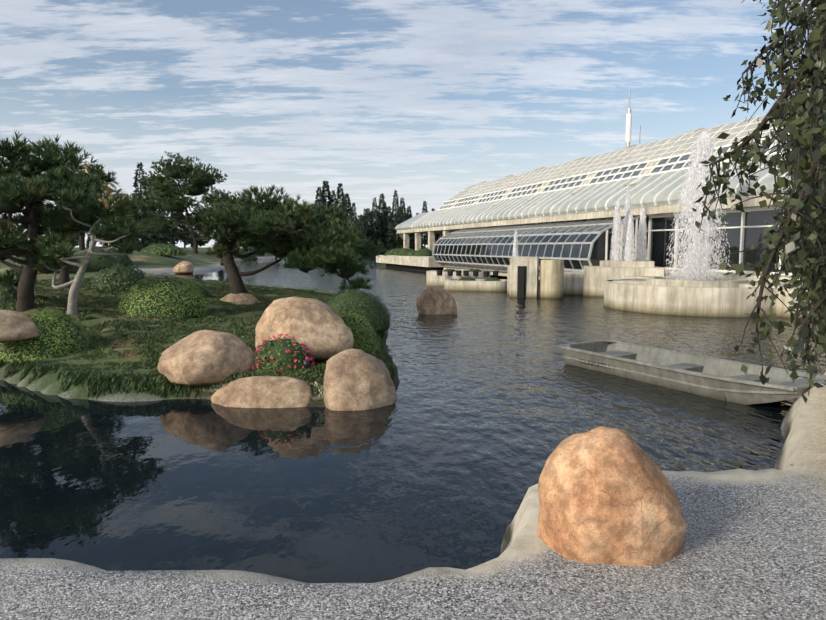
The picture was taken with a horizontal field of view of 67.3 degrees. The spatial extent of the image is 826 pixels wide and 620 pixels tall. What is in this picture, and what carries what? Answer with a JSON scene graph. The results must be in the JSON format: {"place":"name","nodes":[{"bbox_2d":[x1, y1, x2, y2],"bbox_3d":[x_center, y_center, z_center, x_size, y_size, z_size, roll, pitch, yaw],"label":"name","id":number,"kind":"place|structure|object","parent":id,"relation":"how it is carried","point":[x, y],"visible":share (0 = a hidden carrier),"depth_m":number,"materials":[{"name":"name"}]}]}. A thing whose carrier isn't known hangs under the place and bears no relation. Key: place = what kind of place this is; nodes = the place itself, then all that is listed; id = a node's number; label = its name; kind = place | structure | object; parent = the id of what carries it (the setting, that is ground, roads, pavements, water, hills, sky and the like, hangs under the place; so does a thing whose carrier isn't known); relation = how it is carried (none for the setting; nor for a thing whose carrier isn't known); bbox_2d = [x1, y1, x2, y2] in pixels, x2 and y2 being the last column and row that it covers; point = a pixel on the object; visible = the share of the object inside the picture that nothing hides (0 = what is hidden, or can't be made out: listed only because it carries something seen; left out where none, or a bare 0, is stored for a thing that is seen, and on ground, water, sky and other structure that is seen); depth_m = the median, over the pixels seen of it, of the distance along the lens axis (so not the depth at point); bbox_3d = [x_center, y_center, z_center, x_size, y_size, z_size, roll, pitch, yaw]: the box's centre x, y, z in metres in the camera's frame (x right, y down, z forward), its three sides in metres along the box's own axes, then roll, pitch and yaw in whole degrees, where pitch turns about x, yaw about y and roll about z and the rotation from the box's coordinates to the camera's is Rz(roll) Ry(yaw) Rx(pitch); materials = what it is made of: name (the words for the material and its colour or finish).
{"place":"outdoors","nodes":[
{"label":"outdoors","id":0,"kind":"place"},
{"bbox_2d":[103,177,119,248],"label":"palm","id":1,"kind":"object","parent":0,"point":[113,185],"depth_m":98.07,"materials":[{"name":"green plant"}]},
{"bbox_2d":[111,189,125,201],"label":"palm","id":2,"kind":"object","parent":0,"point":[119,190],"depth_m":102.37,"materials":[{"name":"green plant"}]},
{"bbox_2d":[157,231,177,245],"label":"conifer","id":3,"kind":"object","parent":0,"point":[167,242],"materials":[{"name":"green plant"}]},
{"bbox_2d":[242,243,258,251],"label":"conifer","id":4,"kind":"object","parent":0,"point":[245,248],"depth_m":117.84,"materials":[{"name":"green plant"}]},
{"bbox_2d":[0,0,817,246],"label":"sky","id":5,"kind":"structure","parent":0,"point":[430,101],"materials":[{"name":"blue"}]},
{"bbox_2d":[0,256,825,582],"bbox_3d":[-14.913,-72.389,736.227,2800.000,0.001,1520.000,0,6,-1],"label":"water","id":6,"kind":"structure","parent":0,"point":[440,462],"depth_m":6.58,"materials":[{"name":"blue liquid"}]},
{"bbox_2d":[174,261,193,273],"bbox_3d":[-18.360,-3.395,49.615,1.656,1.086,1.325,0,6,-1],"label":"rock","id":7,"kind":"object","parent":6,"relation":"in","point":[184,267],"visible":0.94,"depth_m":49.15,"materials":[{"name":"beige stone"}]},
{"bbox_2d":[416,286,456,314],"bbox_3d":[0.793,-0.199,19.737,1.242,1.143,0.913,-3,7,-28],"label":"boulder","id":8,"kind":"object","parent":6,"relation":"in","point":[434,300],"visible":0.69,"depth_m":19.47,"materials":[{"name":"brown stone"}]},
{"bbox_2d":[507,265,509,294],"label":"pillar","id":9,"kind":"structure","parent":6,"relation":"in","point":[508,279],"depth_m":27.48,"materials":[{"name":"concrete"}]},
{"bbox_2d":[512,230,518,256],"bbox_3d":[4.545,-2.654,27.476,0.346,1.843,0.386,0,6,-1],"label":"jet","id":10,"kind":"object","parent":9,"relation":"on","point":[515,249],"visible":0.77,"depth_m":27.41},
{"bbox_2d":[558,339,825,404],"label":"jon boat","id":11,"kind":"object","parent":6,"relation":"on","point":[720,379],"visible":0.92,"depth_m":9.46,"materials":[{"name":"metal"}]},
{"bbox_2d":[0,247,825,619],"bbox_3d":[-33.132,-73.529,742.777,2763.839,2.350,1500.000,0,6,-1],"label":"ground","id":12,"kind":"structure","parent":0,"point":[754,545],"depth_m":3.30,"materials":[{"name":"grey gravel"}]},
{"bbox_2d":[0,278,17,301],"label":"island shrub","id":13,"kind":"object","parent":12,"relation":"on","point":[3,290],"visible":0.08,"depth_m":13.41,"materials":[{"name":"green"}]},
{"bbox_2d":[0,310,40,342],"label":"rock","id":14,"kind":"object","parent":12,"relation":"on","point":[15,326],"visible":0.98,"depth_m":9.80,"materials":[{"name":"beige stone"}]},
{"bbox_2d":[19,228,28,248],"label":"conifer","id":15,"kind":"object","parent":12,"relation":"on","point":[24,234],"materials":[{"name":"green plant"}]},
{"bbox_2d":[0,308,91,363],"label":"shrub","id":16,"kind":"object","parent":12,"relation":"on","point":[40,345],"visible":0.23,"depth_m":10.14,"materials":[{"name":"green plant"}]},
{"bbox_2d":[12,255,79,273],"bbox_3d":[-15.997,-2.112,27.085,2.652,1.238,2.108,0,6,-1],"label":"shrub","id":17,"kind":"object","parent":12,"relation":"on","point":[70,268],"visible":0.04,"depth_m":26.45,"materials":[{"name":"green plant"}]},
{"bbox_2d":[0,129,110,311],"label":"pine","id":18,"kind":"object","parent":12,"relation":"on","point":[42,188],"depth_m":12.59,"materials":[{"name":"green plant"}]},
{"bbox_2d":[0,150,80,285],"bbox_3d":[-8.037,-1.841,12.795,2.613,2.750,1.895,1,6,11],"label":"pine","id":19,"kind":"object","parent":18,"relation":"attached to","point":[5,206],"visible":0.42,"depth_m":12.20,"materials":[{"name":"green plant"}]},
{"bbox_2d":[22,163,119,287],"bbox_3d":[-9.711,-2.366,17.744,2.938,3.744,2.496,0,6,-1],"label":"tree","id":20,"kind":"object","parent":12,"relation":"on","point":[104,175],"depth_m":17.62,"materials":[{"name":"green plant"}]},
{"bbox_2d":[85,235,89,247],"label":"conifer","id":21,"kind":"object","parent":12,"relation":"on","point":[88,243],"visible":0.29,"depth_m":240.14,"materials":[{"name":"green plant"}]},
{"bbox_2d":[79,150,104,249],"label":"tree","id":22,"kind":"object","parent":12,"relation":"on","point":[82,245],"depth_m":93.12,"materials":[{"name":"green plant"}]},
{"bbox_2d":[75,162,114,249],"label":"tree","id":23,"kind":"object","parent":12,"relation":"on","point":[107,183],"depth_m":87.90,"materials":[{"name":"green plant"}]},
{"bbox_2d":[30,187,160,314],"bbox_3d":[-6.557,-1.145,12.626,2.689,2.712,1.872,0,6,-1],"label":"pine","id":24,"kind":"object","parent":12,"relation":"on","point":[92,207],"depth_m":12.46,"materials":[{"name":"green plant"}]},
{"bbox_2d":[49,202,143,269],"bbox_3d":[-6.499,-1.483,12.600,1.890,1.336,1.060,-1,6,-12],"label":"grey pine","id":25,"kind":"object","parent":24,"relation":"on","point":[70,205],"visible":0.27,"depth_m":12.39,"materials":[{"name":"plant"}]},
{"bbox_2d":[77,249,117,271],"bbox_3d":[-14.896,-2.279,29.171,1.964,1.150,1.574,0,6,-1],"label":"shrub","id":26,"kind":"object","parent":12,"relation":"on","point":[92,265],"visible":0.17,"depth_m":28.62,"materials":[{"name":"green plant"}]},
{"bbox_2d":[0,354,204,399],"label":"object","id":27,"kind":"object","parent":12,"relation":"on","point":[72,376],"visible":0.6,"depth_m":8.86,"materials":[{"name":"green plant"}]},
{"bbox_2d":[87,262,146,292],"bbox_3d":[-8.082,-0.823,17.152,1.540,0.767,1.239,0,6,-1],"label":"island shrub","id":28,"kind":"object","parent":12,"relation":"on","point":[130,280],"visible":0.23,"depth_m":16.73,"materials":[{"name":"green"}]},
{"bbox_2d":[105,248,132,265],"bbox_3d":[-25.668,-4.510,53.314,2.650,1.369,2.138,0,6,-1],"label":"shrub","id":29,"kind":"object","parent":12,"relation":"on","point":[118,260],"visible":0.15,"depth_m":52.77,"materials":[{"name":"green plant"}]},
{"bbox_2d":[95,193,162,237],"bbox_3d":[-24.829,-6.973,52.758,6.691,6.443,4.621,3,6,23],"label":"tree","id":30,"kind":"object","parent":12,"relation":"on","point":[151,226],"depth_m":52.66,"materials":[{"name":"green plant"}]},
{"bbox_2d":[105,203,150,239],"bbox_3d":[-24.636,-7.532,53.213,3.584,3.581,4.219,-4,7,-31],"label":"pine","id":31,"kind":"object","parent":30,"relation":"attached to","point":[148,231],"visible":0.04,"depth_m":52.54,"materials":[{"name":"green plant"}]},
{"bbox_2d":[129,238,153,246],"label":"tree","id":32,"kind":"object","parent":12,"relation":"on","point":[148,243],"visible":0.12,"depth_m":219.83,"materials":[{"name":"green plant"}]},
{"bbox_2d":[131,162,163,246],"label":"conifer","id":33,"kind":"object","parent":12,"relation":"on","point":[153,236],"depth_m":107.27,"materials":[{"name":"green plant"}]},
{"bbox_2d":[140,174,172,244],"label":"conifer","id":34,"kind":"object","parent":12,"relation":"on","point":[166,238],"depth_m":112.95,"materials":[{"name":"green plant"}]},
{"bbox_2d":[141,243,186,255],"bbox_3d":[-25.505,-6.112,63.124,4.536,1.120,3.666,0,6,-1],"label":"shrub","id":35,"kind":"object","parent":12,"relation":"on","point":[148,249],"visible":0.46,"depth_m":61.81,"materials":[{"name":"green plant"}]},
{"bbox_2d":[118,272,209,318],"bbox_3d":[-5.513,-0.288,13.729,1.794,0.871,1.626,0,6,-1],"label":"shrub","id":36,"kind":"object","parent":12,"relation":"on","point":[189,316],"visible":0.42,"depth_m":13.21,"materials":[{"name":"green plant"}]},
{"bbox_2d":[153,176,192,245],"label":"conifer","id":37,"kind":"object","parent":12,"relation":"on","point":[180,225],"depth_m":117.35,"materials":[{"name":"green plant"}]},
{"bbox_2d":[129,151,234,253],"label":"pine","id":38,"kind":"object","parent":12,"relation":"on","point":[187,164],"depth_m":88.29,"materials":[{"name":"green plant"}]},
{"bbox_2d":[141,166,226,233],"bbox_3d":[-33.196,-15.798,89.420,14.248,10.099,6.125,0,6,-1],"label":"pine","id":39,"kind":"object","parent":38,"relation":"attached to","point":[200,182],"visible":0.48,"depth_m":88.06,"materials":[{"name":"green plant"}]},
{"bbox_2d":[170,213,203,247],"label":"tree","id":40,"kind":"object","parent":12,"relation":"on","point":[200,231],"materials":[{"name":"green plant"}]},
{"bbox_2d":[183,227,210,247],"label":"tree","id":41,"kind":"object","parent":12,"relation":"on","point":[202,242],"visible":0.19,"depth_m":242.95,"materials":[{"name":"green plant"}]},
{"bbox_2d":[184,280,211,296],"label":"island shrub","id":42,"kind":"object","parent":12,"relation":"on","point":[204,290],"visible":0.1,"depth_m":17.51,"materials":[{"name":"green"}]},
{"bbox_2d":[0,276,395,401],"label":"island grass tufts","id":43,"kind":"object","parent":12,"relation":"on","point":[110,299],"visible":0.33,"depth_m":12.32,"materials":[{"name":"green plant"}]},
{"bbox_2d":[157,330,255,385],"bbox_3d":[-2.979,0.689,9.171,1.138,0.797,1.395,5,8,42],"label":"rock","id":44,"kind":"object","parent":12,"relation":"on","point":[203,357],"visible":0.81,"depth_m":8.73,"materials":[{"name":"beige stone"}]},
{"bbox_2d":[213,193,240,247],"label":"conifer","id":45,"kind":"object","parent":12,"relation":"on","point":[235,243],"visible":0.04,"depth_m":127.87,"materials":[{"name":"green plant"}]},
{"bbox_2d":[220,293,259,304],"bbox_3d":[-4.782,-0.220,17.010,0.967,0.535,0.920,3,7,29],"label":"rock","id":46,"kind":"object","parent":12,"relation":"on","point":[241,298],"visible":0.4,"depth_m":16.81,"materials":[{"name":"beige stone"}]},
{"bbox_2d":[233,250,257,259],"bbox_3d":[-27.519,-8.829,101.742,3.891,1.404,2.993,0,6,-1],"label":"shrub","id":47,"kind":"object","parent":12,"relation":"on","point":[250,257],"visible":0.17,"depth_m":100.78,"materials":[{"name":"green plant"}]},
{"bbox_2d":[211,376,311,407],"bbox_3d":[-2.009,1.218,8.489,1.536,0.674,0.696,0,6,-1],"label":"boulder","id":48,"kind":"object","parent":12,"relation":"on","point":[268,392],"visible":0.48,"depth_m":8.23,"materials":[{"name":"beige stone"}]},
{"bbox_2d":[248,333,314,372],"bbox_3d":[-1.944,0.686,9.151,0.860,0.538,0.591,0,6,-1],"label":"azalea","id":49,"kind":"object","parent":12,"relation":"on","point":[288,355],"visible":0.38,"depth_m":8.95,"materials":[{"name":"green plant"}]},
{"bbox_2d":[198,184,387,293],"bbox_3d":[-3.229,-1.742,17.072,5.152,3.546,3.596,0,6,-1],"label":"leaning pine","id":50,"kind":"object","parent":12,"relation":"on","point":[276,212],"depth_m":16.77,"materials":[{"name":"green plant"}]},
{"bbox_2d":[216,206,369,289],"bbox_3d":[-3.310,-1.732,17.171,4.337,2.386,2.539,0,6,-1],"label":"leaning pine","id":51,"kind":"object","parent":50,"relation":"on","point":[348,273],"visible":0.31,"depth_m":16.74,"materials":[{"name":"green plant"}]},
{"bbox_2d":[255,297,353,362],"bbox_3d":[-1.772,0.312,9.974,1.326,1.048,1.608,-4,7,-34],"label":"rock","id":52,"kind":"object","parent":12,"relation":"on","point":[321,330],"visible":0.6,"depth_m":9.57,"materials":[{"name":"beige stone"}]},
{"bbox_2d":[303,360,309,375],"bbox_3d":[-1.480,0.844,8.613,0.090,0.290,0.086,0,6,-1],"label":"garden spotlight","id":53,"kind":"object","parent":12,"relation":"on","point":[306,364],"visible":0.88,"depth_m":8.58,"materials":[{"name":"grey metal"}]},
{"bbox_2d":[315,187,324,215],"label":"conifer","id":54,"kind":"object","parent":12,"relation":"on","point":[320,196],"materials":[{"name":"green plant"}]},
{"bbox_2d":[320,181,333,227],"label":"conifer","id":55,"kind":"object","parent":12,"relation":"on","point":[329,195],"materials":[{"name":"green plant"}]},
{"bbox_2d":[331,190,335,206],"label":"conifer","id":56,"kind":"object","parent":12,"relation":"on","point":[334,193],"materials":[{"name":"green plant"}]},
{"bbox_2d":[333,183,348,246],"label":"conifer","id":57,"kind":"object","parent":12,"relation":"on","point":[342,195],"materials":[{"name":"green plant"}]},
{"bbox_2d":[338,193,355,238],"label":"conifer","id":58,"kind":"object","parent":12,"relation":"on","point":[347,203],"depth_m":145.56,"materials":[{"name":"green plant"}]},
{"bbox_2d":[349,203,359,247],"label":"conifer","id":59,"kind":"object","parent":12,"relation":"on","point":[354,215],"visible":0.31,"depth_m":142.98,"materials":[{"name":"green plant"}]},
{"bbox_2d":[324,288,392,331],"bbox_3d":[-1.335,0.000,14.097,1.603,0.894,1.419,0,6,-1],"label":"dark shrub","id":60,"kind":"object","parent":12,"relation":"on","point":[359,301],"visible":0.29,"depth_m":13.68,"materials":[{"name":"green plant"}]},
{"bbox_2d":[323,349,396,410],"bbox_3d":[-0.739,1.011,8.554,1.025,0.984,1.123,0,6,-1],"label":"rock","id":61,"kind":"object","parent":12,"relation":"on","point":[356,379],"visible":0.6,"depth_m":8.20,"materials":[{"name":"beige stone"}]},
{"bbox_2d":[340,310,380,353],"bbox_3d":[-1.078,0.378,10.676,1.046,0.762,0.822,0,6,-1],"label":"shrub","id":62,"kind":"object","parent":12,"relation":"on","point":[364,329],"visible":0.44,"depth_m":10.47,"materials":[{"name":"green plant"}]},
{"bbox_2d":[356,215,366,251],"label":"conifer","id":63,"kind":"object","parent":12,"relation":"on","point":[362,224],"depth_m":140.22,"materials":[{"name":"green plant"}]},
{"bbox_2d":[362,208,376,246],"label":"conifer","id":64,"kind":"object","parent":12,"relation":"on","point":[368,212],"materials":[{"name":"green plant"}]},
{"bbox_2d":[368,197,383,248],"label":"conifer","id":65,"kind":"object","parent":12,"relation":"on","point":[378,231],"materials":[{"name":"green plant"}]},
{"bbox_2d":[375,193,391,250],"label":"conifer","id":66,"kind":"object","parent":12,"relation":"on","point":[386,225],"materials":[{"name":"green plant"}]},
{"bbox_2d":[383,206,399,247],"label":"conifer","id":67,"kind":"object","parent":12,"relation":"on","point":[389,210],"visible":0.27,"depth_m":155.83,"materials":[{"name":"green plant"}]},
{"bbox_2d":[385,190,402,248],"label":"conifer","id":68,"kind":"object","parent":12,"relation":"on","point":[390,241],"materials":[{"name":"green plant"}]},
{"bbox_2d":[394,197,414,249],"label":"conifer","id":69,"kind":"object","parent":12,"relation":"on","point":[405,218],"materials":[{"name":"green plant"}]},
{"bbox_2d":[398,249,412,255],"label":"planter shrub","id":70,"kind":"object","parent":12,"relation":"on","point":[402,252],"visible":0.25,"depth_m":58.47,"materials":[{"name":"green plant"}]},
{"bbox_2d":[406,206,414,248],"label":"conifer","id":71,"kind":"object","parent":12,"relation":"on","point":[408,210],"visible":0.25,"depth_m":159.84,"materials":[{"name":"green plant"}]},
{"bbox_2d":[414,249,431,255],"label":"planter shrub","id":72,"kind":"object","parent":12,"relation":"on","point":[427,252],"visible":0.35,"depth_m":55.90,"materials":[{"name":"green plant"}]},
{"bbox_2d":[421,201,427,247],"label":"conifer","id":73,"kind":"object","parent":12,"relation":"on","point":[426,235],"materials":[{"name":"green plant"}]},
{"bbox_2d":[425,208,439,244],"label":"conifer","id":74,"kind":"object","parent":12,"relation":"on","point":[437,236],"visible":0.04,"depth_m":177.92,"materials":[{"name":"green plant"}]},
{"bbox_2d":[376,90,824,318],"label":"building","id":75,"kind":"structure","parent":12,"relation":"on","point":[478,225],"depth_m":32.99,"materials":[{"name":"concrete"}]},
{"bbox_2d":[426,257,776,316],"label":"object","id":76,"kind":"object","parent":75,"relation":"on","point":[665,296],"visible":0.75,"depth_m":24.41,"materials":[{"name":"concrete"}]},
{"bbox_2d":[459,277,475,280],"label":"shrub","id":77,"kind":"object","parent":76,"relation":"on","point":[464,279],"visible":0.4,"depth_m":30.59,"materials":[{"name":"green plant"}]},
{"bbox_2d":[610,199,622,260],"bbox_3d":[8.940,-3.459,27.190,0.575,2.860,0.598,0,6,-1],"label":"jet","id":78,"kind":"object","parent":76,"relation":"on","point":[617,239],"visible":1,"depth_m":27.12},
{"bbox_2d":[619,189,631,260],"bbox_3d":[9.583,-3.739,27.723,0.652,3.349,0.623,0,6,-1],"label":"jet","id":79,"kind":"object","parent":76,"relation":"on","point":[627,211],"visible":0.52,"depth_m":27.63},
{"bbox_2d":[624,214,635,260],"bbox_3d":[9.418,-3.084,26.863,0.517,2.244,0.526,0,6,-1],"label":"jet","id":80,"kind":"object","parent":76,"relation":"on","point":[629,255],"visible":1,"depth_m":26.77},
{"bbox_2d":[635,206,647,260],"bbox_3d":[10.108,-3.330,27.327,0.569,2.619,0.570,0,6,-1],"label":"jet","id":81,"kind":"object","parent":76,"relation":"on","point":[641,252],"visible":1,"depth_m":27.27},
{"bbox_2d":[670,249,716,280],"bbox_3d":[9.776,-1.553,21.606,1.572,1.413,1.582,0,6,-1],"label":"fountain spray","id":82,"kind":"object","parent":76,"relation":"on","point":[704,275],"visible":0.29,"depth_m":21.42,"materials":[{"name":"white liquid"}]},
{"bbox_2d":[662,131,731,280],"bbox_3d":[9.812,-3.477,21.357,2.259,5.320,2.195,0,6,-1],"label":"fountain jet","id":83,"kind":"object","parent":76,"relation":"on","point":[704,146],"visible":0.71,"depth_m":21.15},
{"bbox_2d":[537,426,685,565],"bbox_3d":[1.170,1.134,3.708,0.844,0.927,0.717,0,6,-1],"label":"boulder","id":84,"kind":"object","parent":12,"relation":"on","point":[607,495],"visible":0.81,"depth_m":3.42,"materials":[{"name":"stone"}]},
{"bbox_2d":[691,0,825,402],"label":"tree","id":85,"kind":"object","parent":12,"relation":"on","point":[798,113],"depth_m":2.88,"materials":[{"name":"green plant"}]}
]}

